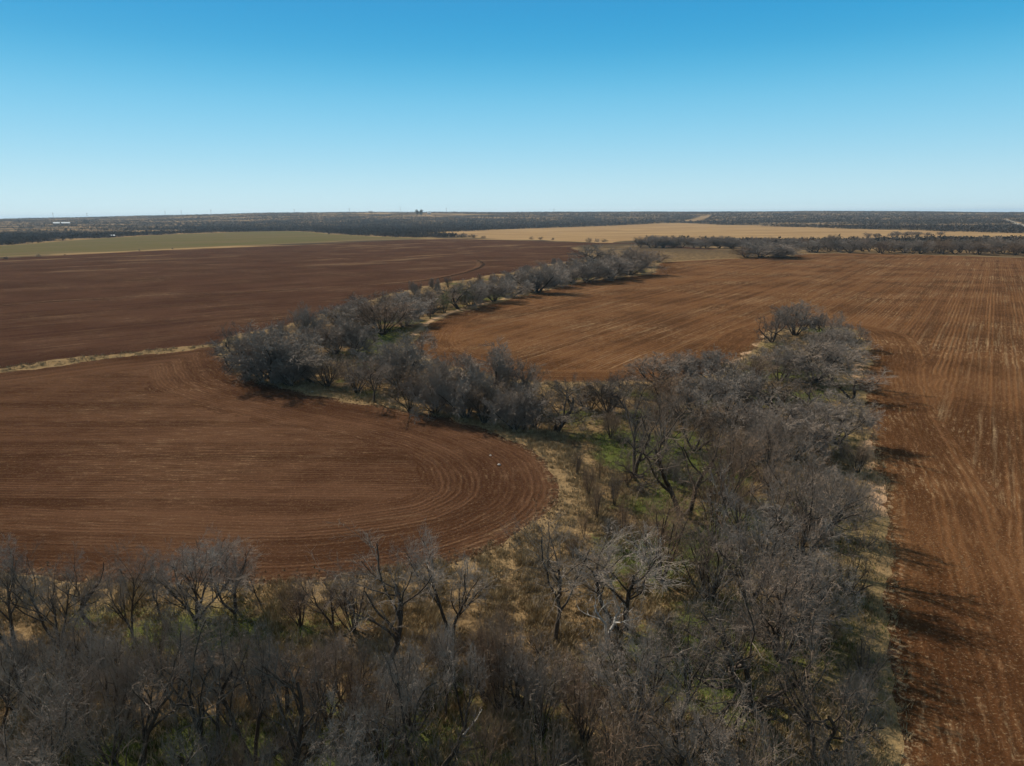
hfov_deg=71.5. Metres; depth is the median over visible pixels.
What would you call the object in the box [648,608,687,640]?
bare shrub
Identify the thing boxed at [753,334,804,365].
bare tree
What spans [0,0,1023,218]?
sky
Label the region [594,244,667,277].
bare tree
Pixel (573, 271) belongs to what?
bare tree
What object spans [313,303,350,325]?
bare tree
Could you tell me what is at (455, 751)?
bare tree
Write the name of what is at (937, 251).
bare tree
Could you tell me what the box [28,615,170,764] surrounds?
bare tree
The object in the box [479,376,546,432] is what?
bare tree
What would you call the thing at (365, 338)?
bare tree
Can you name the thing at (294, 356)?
bare tree
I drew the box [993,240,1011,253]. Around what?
bare tree
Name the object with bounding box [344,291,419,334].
bare tree
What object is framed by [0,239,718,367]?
ploughed field
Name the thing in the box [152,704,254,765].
bare tree
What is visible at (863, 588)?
bare shrub
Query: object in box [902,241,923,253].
bare tree
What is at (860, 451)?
bare shrub
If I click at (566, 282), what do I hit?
bare tree
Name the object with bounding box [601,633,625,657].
bare shrub
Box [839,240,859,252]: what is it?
bare tree
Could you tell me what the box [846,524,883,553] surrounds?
bare shrub
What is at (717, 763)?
bare shrub
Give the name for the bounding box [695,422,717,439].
bare shrub
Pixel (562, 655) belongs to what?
bare shrub
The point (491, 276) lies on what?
bare shrub
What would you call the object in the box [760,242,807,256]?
bare tree
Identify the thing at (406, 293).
bare tree
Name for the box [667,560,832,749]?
bare tree
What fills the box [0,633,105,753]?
bare tree
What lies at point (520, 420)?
bare shrub
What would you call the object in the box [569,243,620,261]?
bare tree
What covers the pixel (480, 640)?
bare tree
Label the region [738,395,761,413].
bare shrub
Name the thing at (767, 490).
bare shrub
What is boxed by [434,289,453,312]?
leafy bush
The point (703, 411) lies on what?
bare shrub
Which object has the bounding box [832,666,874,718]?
bare shrub
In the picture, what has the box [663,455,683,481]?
bare shrub
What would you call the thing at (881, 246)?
bare tree
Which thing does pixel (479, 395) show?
bare tree
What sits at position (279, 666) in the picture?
bare shrub
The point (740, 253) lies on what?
bare tree
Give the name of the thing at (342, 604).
bare tree
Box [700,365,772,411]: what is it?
bare tree
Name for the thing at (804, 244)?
bare tree
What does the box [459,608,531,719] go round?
bare tree
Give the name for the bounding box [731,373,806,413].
bare tree
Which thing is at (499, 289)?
bare tree
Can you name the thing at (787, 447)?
bare tree
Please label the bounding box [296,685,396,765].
bare tree
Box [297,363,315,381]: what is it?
bare shrub
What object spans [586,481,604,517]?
shrub
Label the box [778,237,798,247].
bare tree
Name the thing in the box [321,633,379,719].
bare tree
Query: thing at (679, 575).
green grass
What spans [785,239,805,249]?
bare tree
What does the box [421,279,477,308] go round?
bare tree
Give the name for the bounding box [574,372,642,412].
bare tree
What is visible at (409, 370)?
bare tree
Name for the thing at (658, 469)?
bare shrub
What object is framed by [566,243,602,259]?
bare tree
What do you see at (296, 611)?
bare tree
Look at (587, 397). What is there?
bare tree
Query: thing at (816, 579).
bare shrub
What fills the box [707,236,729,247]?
bare tree
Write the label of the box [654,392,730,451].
bare tree
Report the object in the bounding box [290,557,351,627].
bare tree
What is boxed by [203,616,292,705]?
bare tree
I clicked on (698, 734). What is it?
bare tree
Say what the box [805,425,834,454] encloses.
bare shrub
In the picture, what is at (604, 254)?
bare tree
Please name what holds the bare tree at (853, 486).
on the ground at (894, 736)
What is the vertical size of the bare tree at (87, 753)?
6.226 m
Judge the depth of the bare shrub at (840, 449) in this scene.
73.84 m
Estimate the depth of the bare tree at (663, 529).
49.26 m
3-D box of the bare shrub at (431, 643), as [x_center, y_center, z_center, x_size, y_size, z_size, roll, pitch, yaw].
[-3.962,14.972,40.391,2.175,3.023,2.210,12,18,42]
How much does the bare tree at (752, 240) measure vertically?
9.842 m
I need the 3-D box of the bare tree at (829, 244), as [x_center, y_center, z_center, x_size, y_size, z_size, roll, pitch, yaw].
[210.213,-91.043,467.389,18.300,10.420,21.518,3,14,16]
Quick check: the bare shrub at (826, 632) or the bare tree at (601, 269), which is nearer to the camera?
the bare shrub at (826, 632)
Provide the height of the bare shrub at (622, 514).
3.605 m
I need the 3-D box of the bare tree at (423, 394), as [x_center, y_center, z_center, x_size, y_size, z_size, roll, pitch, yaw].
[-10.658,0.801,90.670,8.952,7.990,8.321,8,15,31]
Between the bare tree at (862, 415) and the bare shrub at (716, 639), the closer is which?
the bare shrub at (716, 639)
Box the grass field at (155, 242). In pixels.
[0,231,429,256]
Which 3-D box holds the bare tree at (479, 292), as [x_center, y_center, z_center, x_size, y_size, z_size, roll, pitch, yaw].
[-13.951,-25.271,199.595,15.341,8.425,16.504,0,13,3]
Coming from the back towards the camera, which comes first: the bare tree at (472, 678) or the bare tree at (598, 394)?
the bare tree at (598, 394)
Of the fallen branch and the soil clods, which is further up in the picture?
the soil clods
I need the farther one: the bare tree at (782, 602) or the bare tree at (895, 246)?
the bare tree at (895, 246)
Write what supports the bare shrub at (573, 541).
on the ground at (894, 736)
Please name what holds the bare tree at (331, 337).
on the ground at (894, 736)
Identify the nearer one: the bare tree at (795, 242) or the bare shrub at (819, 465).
the bare shrub at (819, 465)
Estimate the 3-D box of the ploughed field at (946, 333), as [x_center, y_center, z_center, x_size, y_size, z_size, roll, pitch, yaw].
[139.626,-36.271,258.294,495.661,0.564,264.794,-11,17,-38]
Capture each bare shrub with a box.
[0,704,64,765]
[184,645,239,679]
[259,721,323,765]
[265,649,299,684]
[268,318,292,341]
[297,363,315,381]
[385,645,420,686]
[387,383,404,402]
[408,281,420,293]
[421,623,463,671]
[425,354,447,383]
[426,303,433,318]
[428,278,440,288]
[442,275,452,286]
[456,600,529,680]
[488,273,498,282]
[493,592,518,642]
[499,701,582,765]
[510,395,535,428]
[523,625,561,656]
[537,639,590,684]
[556,743,588,765]
[596,405,623,437]
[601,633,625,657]
[601,723,678,765]
[608,563,641,589]
[609,432,632,443]
[647,393,683,423]
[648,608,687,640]
[649,250,673,261]
[650,454,671,474]
[659,516,697,541]
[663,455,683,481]
[673,469,694,486]
[692,406,714,425]
[693,616,733,664]
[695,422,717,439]
[696,739,756,765]
[705,684,810,765]
[710,589,769,657]
[716,472,761,521]
[729,518,749,546]
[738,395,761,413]
[748,616,782,649]
[760,468,788,504]
[786,399,803,415]
[789,405,806,423]
[789,497,836,547]
[802,554,829,595]
[803,455,837,479]
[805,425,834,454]
[810,605,846,657]
[820,490,848,513]
[822,742,874,765]
[826,538,880,604]
[832,437,855,457]
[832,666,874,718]
[833,621,900,698]
[840,440,877,472]
[841,485,886,523]
[844,473,864,506]
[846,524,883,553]
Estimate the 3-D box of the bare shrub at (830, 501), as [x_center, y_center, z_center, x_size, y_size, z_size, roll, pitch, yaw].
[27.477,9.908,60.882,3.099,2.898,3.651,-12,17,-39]
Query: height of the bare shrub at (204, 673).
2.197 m
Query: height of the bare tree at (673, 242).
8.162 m
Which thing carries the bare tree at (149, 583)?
on the ground at (894, 736)
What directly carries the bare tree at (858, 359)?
on the ground at (894, 736)
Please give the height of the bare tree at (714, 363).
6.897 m
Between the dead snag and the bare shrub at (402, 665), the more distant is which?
the dead snag
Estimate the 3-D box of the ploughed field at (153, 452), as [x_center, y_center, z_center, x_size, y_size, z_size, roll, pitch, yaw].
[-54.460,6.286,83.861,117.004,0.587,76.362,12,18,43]
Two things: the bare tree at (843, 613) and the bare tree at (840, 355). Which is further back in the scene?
the bare tree at (840, 355)
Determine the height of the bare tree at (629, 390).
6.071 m
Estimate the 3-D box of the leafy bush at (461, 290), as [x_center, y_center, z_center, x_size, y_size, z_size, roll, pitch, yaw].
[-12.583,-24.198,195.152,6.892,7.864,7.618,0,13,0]
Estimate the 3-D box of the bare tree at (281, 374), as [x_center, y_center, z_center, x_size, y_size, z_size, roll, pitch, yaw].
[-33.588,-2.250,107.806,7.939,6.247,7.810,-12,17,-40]
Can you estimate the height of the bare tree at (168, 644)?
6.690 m
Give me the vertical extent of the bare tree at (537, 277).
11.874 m
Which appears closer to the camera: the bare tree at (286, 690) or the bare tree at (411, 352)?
the bare tree at (286, 690)
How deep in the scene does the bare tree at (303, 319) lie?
148.34 m
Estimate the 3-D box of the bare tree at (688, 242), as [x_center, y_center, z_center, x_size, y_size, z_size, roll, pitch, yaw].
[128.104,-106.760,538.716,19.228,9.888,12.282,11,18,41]
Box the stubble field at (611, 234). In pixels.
[437,223,1023,242]
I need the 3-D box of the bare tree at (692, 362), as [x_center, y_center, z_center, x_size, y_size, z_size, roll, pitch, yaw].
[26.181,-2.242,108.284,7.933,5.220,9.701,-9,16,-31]
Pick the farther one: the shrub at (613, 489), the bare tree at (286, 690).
the shrub at (613, 489)
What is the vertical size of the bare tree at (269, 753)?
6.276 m
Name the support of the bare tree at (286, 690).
on the ground at (894, 736)
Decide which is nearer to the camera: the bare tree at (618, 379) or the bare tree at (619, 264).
the bare tree at (618, 379)
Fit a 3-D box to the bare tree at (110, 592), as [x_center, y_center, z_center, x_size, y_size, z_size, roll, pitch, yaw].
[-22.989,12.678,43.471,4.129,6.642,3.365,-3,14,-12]
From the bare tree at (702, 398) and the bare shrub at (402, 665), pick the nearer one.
the bare shrub at (402, 665)
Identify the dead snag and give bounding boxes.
[576,586,637,638]
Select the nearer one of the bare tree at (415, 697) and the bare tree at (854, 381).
the bare tree at (415, 697)
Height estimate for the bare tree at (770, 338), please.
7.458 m
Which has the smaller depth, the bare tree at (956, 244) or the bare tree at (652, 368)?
the bare tree at (652, 368)
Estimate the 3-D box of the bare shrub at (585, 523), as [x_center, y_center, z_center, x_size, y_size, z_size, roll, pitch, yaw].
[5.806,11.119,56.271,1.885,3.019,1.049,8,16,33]
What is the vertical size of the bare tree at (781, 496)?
11.340 m
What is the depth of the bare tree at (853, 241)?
450.20 m
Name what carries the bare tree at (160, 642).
on the ground at (894, 736)
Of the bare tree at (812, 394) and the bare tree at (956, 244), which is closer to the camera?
the bare tree at (812, 394)
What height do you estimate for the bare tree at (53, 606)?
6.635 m
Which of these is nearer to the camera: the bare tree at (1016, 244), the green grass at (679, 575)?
the green grass at (679, 575)
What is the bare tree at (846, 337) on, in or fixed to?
on the ground at (894, 736)
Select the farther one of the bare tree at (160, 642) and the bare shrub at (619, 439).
the bare shrub at (619, 439)
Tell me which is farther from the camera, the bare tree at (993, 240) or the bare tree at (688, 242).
the bare tree at (688, 242)
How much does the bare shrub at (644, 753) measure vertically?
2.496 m
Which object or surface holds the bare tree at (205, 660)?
on the ground at (894, 736)
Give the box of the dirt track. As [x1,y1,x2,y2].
[688,215,710,220]
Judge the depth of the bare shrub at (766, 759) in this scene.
30.10 m
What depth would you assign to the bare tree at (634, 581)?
43.16 m
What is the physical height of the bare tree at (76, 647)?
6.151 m
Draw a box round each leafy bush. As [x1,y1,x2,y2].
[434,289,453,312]
[455,282,476,308]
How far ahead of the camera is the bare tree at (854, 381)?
97.76 m
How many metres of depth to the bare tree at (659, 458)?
58.69 m
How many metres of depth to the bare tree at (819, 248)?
454.88 m
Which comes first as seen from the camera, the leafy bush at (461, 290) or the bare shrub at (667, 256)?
the leafy bush at (461, 290)
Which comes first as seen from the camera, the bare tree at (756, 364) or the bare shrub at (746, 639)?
the bare shrub at (746, 639)
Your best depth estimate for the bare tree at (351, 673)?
34.30 m
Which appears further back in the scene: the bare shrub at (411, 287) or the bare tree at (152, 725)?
the bare shrub at (411, 287)
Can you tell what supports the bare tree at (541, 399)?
on the ground at (894, 736)
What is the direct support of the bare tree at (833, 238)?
on the ground at (894, 736)
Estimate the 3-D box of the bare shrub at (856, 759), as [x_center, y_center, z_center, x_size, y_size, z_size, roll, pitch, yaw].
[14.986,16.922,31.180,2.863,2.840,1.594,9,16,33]
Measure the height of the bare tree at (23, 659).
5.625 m
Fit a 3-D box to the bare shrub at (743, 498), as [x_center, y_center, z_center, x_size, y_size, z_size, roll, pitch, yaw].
[19.097,9.567,59.114,2.768,4.453,4.973,-8,15,-28]
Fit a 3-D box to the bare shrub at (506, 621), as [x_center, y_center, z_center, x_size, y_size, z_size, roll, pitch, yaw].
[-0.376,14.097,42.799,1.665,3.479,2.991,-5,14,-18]
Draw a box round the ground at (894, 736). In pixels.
[0,212,1023,765]
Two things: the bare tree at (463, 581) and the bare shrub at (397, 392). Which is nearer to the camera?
the bare tree at (463, 581)
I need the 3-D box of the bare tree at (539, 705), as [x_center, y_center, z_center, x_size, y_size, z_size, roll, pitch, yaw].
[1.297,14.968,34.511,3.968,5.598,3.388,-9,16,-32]
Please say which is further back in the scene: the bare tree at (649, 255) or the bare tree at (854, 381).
the bare tree at (649, 255)
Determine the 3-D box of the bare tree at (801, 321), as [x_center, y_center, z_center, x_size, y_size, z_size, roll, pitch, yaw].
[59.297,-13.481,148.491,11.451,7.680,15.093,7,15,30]
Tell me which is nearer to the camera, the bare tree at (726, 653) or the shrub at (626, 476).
the bare tree at (726, 653)
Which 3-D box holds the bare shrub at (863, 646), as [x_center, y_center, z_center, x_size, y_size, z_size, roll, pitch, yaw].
[19.569,14.827,38.330,3.104,4.055,3.656,-1,13,-4]
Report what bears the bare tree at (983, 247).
on the ground at (894, 736)
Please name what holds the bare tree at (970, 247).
on the ground at (894, 736)
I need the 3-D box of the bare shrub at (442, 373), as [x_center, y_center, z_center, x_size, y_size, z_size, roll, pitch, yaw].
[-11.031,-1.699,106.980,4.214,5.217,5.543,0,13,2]
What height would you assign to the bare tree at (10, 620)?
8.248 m
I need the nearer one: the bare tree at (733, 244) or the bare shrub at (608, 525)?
the bare shrub at (608, 525)
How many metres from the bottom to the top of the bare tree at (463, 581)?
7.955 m
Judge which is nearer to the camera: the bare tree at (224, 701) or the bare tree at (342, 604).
the bare tree at (224, 701)
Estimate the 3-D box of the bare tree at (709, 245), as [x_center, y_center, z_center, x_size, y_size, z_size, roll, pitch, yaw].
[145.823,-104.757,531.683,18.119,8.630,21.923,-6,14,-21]
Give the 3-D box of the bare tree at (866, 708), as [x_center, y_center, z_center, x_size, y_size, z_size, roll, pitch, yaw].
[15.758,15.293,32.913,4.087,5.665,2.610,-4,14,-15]
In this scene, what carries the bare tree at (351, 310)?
on the ground at (894, 736)
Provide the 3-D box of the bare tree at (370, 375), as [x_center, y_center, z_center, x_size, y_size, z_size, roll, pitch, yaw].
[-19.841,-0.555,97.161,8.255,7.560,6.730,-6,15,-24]
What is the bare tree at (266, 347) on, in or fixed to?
on the ground at (894, 736)
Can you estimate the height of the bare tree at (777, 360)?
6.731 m
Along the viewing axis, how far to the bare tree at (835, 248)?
465.53 m
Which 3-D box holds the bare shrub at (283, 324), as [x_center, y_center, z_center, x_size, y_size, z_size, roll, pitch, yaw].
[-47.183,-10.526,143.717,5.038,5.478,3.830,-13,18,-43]
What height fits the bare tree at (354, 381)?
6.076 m
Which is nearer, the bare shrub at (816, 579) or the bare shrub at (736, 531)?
the bare shrub at (816, 579)
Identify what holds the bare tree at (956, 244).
on the ground at (894, 736)
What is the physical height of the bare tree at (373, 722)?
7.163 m
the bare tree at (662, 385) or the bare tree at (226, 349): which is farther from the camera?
the bare tree at (226, 349)
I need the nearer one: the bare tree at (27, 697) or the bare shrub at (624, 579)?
the bare tree at (27, 697)
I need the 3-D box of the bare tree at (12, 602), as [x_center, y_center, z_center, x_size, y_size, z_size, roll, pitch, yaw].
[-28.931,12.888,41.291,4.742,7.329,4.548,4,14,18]
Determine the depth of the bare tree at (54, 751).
30.02 m
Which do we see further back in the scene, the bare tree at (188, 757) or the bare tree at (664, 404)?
the bare tree at (664, 404)
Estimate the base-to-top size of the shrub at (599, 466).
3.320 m
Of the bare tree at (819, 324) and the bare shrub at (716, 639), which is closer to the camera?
the bare shrub at (716, 639)
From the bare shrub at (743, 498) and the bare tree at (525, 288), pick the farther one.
the bare tree at (525, 288)
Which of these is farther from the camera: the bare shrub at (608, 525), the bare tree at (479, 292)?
the bare tree at (479, 292)
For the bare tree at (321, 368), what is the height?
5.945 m
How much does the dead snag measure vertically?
3.409 m
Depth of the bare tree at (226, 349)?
121.98 m
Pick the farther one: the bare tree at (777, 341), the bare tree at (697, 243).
the bare tree at (697, 243)
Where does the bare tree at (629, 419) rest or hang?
on the ground at (894, 736)
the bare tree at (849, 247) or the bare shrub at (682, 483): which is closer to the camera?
the bare shrub at (682, 483)
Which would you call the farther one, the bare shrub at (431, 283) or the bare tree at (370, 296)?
the bare shrub at (431, 283)
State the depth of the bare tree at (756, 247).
404.29 m
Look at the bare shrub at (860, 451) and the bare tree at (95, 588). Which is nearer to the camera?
the bare tree at (95, 588)
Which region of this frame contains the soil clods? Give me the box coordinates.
[8,363,566,590]
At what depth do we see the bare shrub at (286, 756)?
33.38 m
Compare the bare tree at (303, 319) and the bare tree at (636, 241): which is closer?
the bare tree at (303, 319)
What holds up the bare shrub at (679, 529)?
on the ground at (894, 736)
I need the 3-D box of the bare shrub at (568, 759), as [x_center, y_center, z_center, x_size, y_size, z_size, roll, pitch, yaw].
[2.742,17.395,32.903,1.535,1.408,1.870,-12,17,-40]
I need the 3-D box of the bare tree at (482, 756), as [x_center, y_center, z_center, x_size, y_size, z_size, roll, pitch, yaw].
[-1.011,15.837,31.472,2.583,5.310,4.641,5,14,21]
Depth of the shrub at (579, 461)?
70.43 m
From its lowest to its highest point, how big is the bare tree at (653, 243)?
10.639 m
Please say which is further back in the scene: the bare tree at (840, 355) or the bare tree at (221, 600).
the bare tree at (840, 355)
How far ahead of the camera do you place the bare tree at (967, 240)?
435.52 m
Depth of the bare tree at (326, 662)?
35.62 m
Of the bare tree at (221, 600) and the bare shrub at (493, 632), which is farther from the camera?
the bare tree at (221, 600)
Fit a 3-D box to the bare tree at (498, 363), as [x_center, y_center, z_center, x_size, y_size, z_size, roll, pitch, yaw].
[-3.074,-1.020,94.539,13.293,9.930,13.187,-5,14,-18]
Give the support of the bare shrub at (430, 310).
on the ground at (894, 736)
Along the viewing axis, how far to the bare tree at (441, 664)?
36.18 m
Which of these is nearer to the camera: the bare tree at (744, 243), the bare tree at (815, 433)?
the bare tree at (815, 433)
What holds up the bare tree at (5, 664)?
on the ground at (894, 736)
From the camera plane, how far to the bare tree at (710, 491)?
53.40 m
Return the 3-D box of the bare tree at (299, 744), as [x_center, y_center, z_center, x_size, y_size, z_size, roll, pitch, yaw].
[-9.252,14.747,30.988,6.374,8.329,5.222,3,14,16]
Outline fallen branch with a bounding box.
[462,707,481,735]
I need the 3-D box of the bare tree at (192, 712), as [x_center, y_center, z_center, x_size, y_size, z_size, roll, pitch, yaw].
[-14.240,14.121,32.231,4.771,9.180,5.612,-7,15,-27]
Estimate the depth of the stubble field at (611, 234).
964.78 m
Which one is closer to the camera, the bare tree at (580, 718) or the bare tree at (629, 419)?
the bare tree at (580, 718)
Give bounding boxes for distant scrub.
[0,210,1023,244]
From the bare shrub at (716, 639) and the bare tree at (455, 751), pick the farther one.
the bare shrub at (716, 639)
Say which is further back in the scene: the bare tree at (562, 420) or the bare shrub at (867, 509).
the bare tree at (562, 420)
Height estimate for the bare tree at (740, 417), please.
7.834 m
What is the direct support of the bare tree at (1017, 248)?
on the ground at (894, 736)
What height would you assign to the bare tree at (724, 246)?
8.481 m
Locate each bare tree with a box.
[0,532,49,649]
[0,536,74,645]
[0,621,47,712]
[0,632,60,733]
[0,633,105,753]
[0,676,105,765]
[14,627,79,714]
[16,540,95,651]
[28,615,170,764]
[30,596,113,708]
[36,533,152,626]
[39,686,156,765]
[56,613,141,701]
[93,541,169,637]
[111,606,179,719]
[113,578,224,765]
[119,551,181,615]
[128,606,214,708]
[134,526,253,631]
[145,603,253,764]
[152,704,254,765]
[179,621,243,689]
[180,609,310,765]
[193,536,268,613]
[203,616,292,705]
[205,318,329,384]
[205,320,268,380]
[206,332,246,369]
[223,555,265,605]
[229,727,299,765]
[230,330,291,386]
[234,617,375,765]
[252,625,309,712]
[260,346,319,388]
[263,342,329,382]
[272,573,320,626]
[276,622,372,735]
[286,301,329,336]
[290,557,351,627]
[294,351,349,386]
[296,314,369,353]
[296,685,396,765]
[301,522,454,678]
[305,635,401,733]
[312,557,381,631]
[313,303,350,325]
[318,295,396,332]
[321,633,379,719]
[326,352,387,392]
[334,661,422,765]
[335,318,382,355]
[343,289,389,310]
[343,354,391,401]
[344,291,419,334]
[347,327,440,392]
[356,620,498,765]
[362,289,439,326]
[362,632,457,734]
[366,357,431,411]
[386,516,501,637]
[391,285,461,313]
[391,290,435,307]
[399,359,467,423]
[410,621,475,717]
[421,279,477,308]
[426,607,491,729]
[428,360,501,418]
[436,278,490,309]
[437,336,541,416]
[450,617,511,700]
[451,380,510,423]
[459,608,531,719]
[460,679,517,765]
[470,274,519,300]
[478,619,558,712]
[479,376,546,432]
[491,509,624,641]
[500,259,569,292]
[501,279,535,296]
[503,357,551,395]
[504,635,579,738]
[512,382,555,428]
[520,374,604,431]
[540,263,574,288]
[544,261,599,282]
[546,647,626,744]
[549,517,694,638]
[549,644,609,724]
[561,255,617,280]
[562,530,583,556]
[562,592,710,755]
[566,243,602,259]
[566,680,672,765]
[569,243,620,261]
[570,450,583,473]
[571,379,610,412]
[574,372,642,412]
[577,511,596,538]
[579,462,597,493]
[585,254,641,278]
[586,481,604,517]
[593,247,626,256]
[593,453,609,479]
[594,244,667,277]
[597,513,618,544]
[600,375,667,420]
[605,383,677,494]
[606,370,634,391]
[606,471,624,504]
[610,485,698,581]
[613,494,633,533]
[617,393,749,515]
[618,350,697,384]
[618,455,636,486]
[623,591,752,737]
[626,670,751,765]
[628,375,720,445]
[631,236,648,247]
[632,365,699,407]
[638,249,664,264]
[642,235,669,247]
[654,235,671,247]
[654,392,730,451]
[659,503,764,600]
[662,351,709,381]
[667,364,748,415]
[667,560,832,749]
[668,238,682,247]
[672,236,694,247]
[673,416,805,505]
[682,345,757,385]
[685,423,765,544]
[686,239,709,247]
[687,384,781,457]
[692,459,817,605]
[697,237,717,247]
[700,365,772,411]
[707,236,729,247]
[717,351,780,394]
[717,406,812,481]
[720,239,739,248]
[722,237,741,248]
[728,246,765,257]
[728,523,854,677]
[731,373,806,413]
[735,239,751,248]
[737,241,799,257]
[737,424,890,575]
[743,395,856,463]
[744,237,762,245]
[747,340,817,384]
[750,518,867,636]
[750,632,878,763]
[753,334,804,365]
[755,308,800,343]
[756,237,776,244]
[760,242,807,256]
[767,335,882,385]
[768,359,839,403]
[769,297,823,335]
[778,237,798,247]
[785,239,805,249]
[790,455,881,539]
[792,387,886,443]
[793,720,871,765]
[794,240,826,251]
[797,310,845,337]
[802,325,865,359]
[802,361,895,399]
[803,661,893,765]
[804,239,833,252]
[817,339,880,367]
[818,236,841,251]
[820,234,842,250]
[829,239,846,251]
[829,316,872,348]
[838,237,862,252]
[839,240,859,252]
[851,238,873,250]
[861,236,877,250]
[861,239,892,252]
[873,240,894,253]
[881,238,900,252]
[888,239,923,252]
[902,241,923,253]
[910,238,936,253]
[926,238,954,253]
[934,238,957,253]
[938,239,973,253]
[949,239,971,252]
[964,241,989,254]
[964,243,999,254]
[980,236,1004,253]
[989,238,1010,252]
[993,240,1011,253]
[997,241,1023,254]
[1008,238,1023,254]
[1009,240,1023,253]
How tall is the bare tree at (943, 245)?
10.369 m
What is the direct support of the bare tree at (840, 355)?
on the ground at (894, 736)
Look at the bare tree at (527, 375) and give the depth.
93.03 m
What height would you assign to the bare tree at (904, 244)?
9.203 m
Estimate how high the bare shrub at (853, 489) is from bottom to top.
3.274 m
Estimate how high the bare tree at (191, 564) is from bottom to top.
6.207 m
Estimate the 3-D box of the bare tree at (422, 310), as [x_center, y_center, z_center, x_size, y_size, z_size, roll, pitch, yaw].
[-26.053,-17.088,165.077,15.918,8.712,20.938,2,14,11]
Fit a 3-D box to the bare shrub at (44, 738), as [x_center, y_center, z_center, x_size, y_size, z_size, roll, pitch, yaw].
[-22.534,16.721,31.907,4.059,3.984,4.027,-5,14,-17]
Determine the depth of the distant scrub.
1747.38 m
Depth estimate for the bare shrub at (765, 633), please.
42.35 m
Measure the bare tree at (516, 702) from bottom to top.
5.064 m
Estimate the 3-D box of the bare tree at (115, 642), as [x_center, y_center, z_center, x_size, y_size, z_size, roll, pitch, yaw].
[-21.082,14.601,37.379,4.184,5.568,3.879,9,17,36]
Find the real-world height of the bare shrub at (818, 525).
4.126 m
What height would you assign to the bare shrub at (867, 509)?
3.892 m
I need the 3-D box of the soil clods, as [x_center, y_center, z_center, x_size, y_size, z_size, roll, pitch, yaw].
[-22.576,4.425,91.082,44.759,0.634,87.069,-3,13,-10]
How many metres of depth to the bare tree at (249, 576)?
46.77 m
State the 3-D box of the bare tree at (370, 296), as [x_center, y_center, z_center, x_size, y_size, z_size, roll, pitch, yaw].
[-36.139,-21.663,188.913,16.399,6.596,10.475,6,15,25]
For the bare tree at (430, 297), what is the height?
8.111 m
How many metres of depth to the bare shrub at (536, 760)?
29.92 m
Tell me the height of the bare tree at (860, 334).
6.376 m
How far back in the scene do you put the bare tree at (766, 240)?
513.00 m
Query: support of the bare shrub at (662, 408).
on the ground at (894, 736)
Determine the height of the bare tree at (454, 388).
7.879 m
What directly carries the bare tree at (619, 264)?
on the ground at (894, 736)
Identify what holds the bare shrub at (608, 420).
on the ground at (894, 736)
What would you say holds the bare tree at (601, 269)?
on the ground at (894, 736)
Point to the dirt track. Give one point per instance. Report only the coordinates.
(701, 218)
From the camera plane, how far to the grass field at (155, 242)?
758.04 m
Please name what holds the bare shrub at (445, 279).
on the ground at (894, 736)
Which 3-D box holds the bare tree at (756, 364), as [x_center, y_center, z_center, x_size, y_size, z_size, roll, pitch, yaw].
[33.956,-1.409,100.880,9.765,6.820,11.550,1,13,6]
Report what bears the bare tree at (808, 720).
on the ground at (894, 736)
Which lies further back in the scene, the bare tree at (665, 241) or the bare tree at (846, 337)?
the bare tree at (665, 241)
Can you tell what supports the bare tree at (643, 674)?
on the ground at (894, 736)
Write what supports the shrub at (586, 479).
on the ground at (894, 736)
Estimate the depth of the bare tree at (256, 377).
110.23 m
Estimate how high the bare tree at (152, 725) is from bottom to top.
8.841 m
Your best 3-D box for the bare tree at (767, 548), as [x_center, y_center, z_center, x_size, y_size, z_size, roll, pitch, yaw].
[15.653,10.135,45.933,7.519,10.107,8.322,9,16,36]
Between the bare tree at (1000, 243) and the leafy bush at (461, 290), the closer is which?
the leafy bush at (461, 290)
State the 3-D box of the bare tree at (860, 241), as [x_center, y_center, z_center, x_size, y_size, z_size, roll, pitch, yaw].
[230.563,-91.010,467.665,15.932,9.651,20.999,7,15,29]
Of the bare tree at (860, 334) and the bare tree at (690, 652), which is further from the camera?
the bare tree at (860, 334)
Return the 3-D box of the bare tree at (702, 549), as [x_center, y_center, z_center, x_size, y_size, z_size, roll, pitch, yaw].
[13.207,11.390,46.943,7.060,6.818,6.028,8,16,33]
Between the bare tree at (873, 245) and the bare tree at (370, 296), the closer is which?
the bare tree at (370, 296)
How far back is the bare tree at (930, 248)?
436.86 m
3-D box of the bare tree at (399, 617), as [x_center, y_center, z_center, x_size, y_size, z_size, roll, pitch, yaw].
[-7.541,12.124,41.336,6.743,8.432,7.785,-10,16,-35]
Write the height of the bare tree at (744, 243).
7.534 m
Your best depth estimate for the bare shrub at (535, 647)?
41.72 m
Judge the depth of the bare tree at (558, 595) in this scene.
42.62 m
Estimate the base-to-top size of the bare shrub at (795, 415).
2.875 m
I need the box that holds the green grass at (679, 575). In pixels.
[3,329,893,765]
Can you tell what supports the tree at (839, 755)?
on the ground at (894, 736)
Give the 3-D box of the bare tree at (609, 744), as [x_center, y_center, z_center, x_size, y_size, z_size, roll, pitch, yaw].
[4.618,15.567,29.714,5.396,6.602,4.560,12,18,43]
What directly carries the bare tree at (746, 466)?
on the ground at (894, 736)
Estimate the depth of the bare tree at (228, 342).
113.51 m
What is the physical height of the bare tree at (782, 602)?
7.591 m
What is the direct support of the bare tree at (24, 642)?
on the ground at (894, 736)
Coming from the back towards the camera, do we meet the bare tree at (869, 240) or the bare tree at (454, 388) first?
the bare tree at (869, 240)
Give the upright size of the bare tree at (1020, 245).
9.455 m
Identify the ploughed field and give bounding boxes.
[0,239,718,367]
[0,347,558,585]
[414,253,1023,765]
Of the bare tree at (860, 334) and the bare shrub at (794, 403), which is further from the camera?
the bare tree at (860, 334)

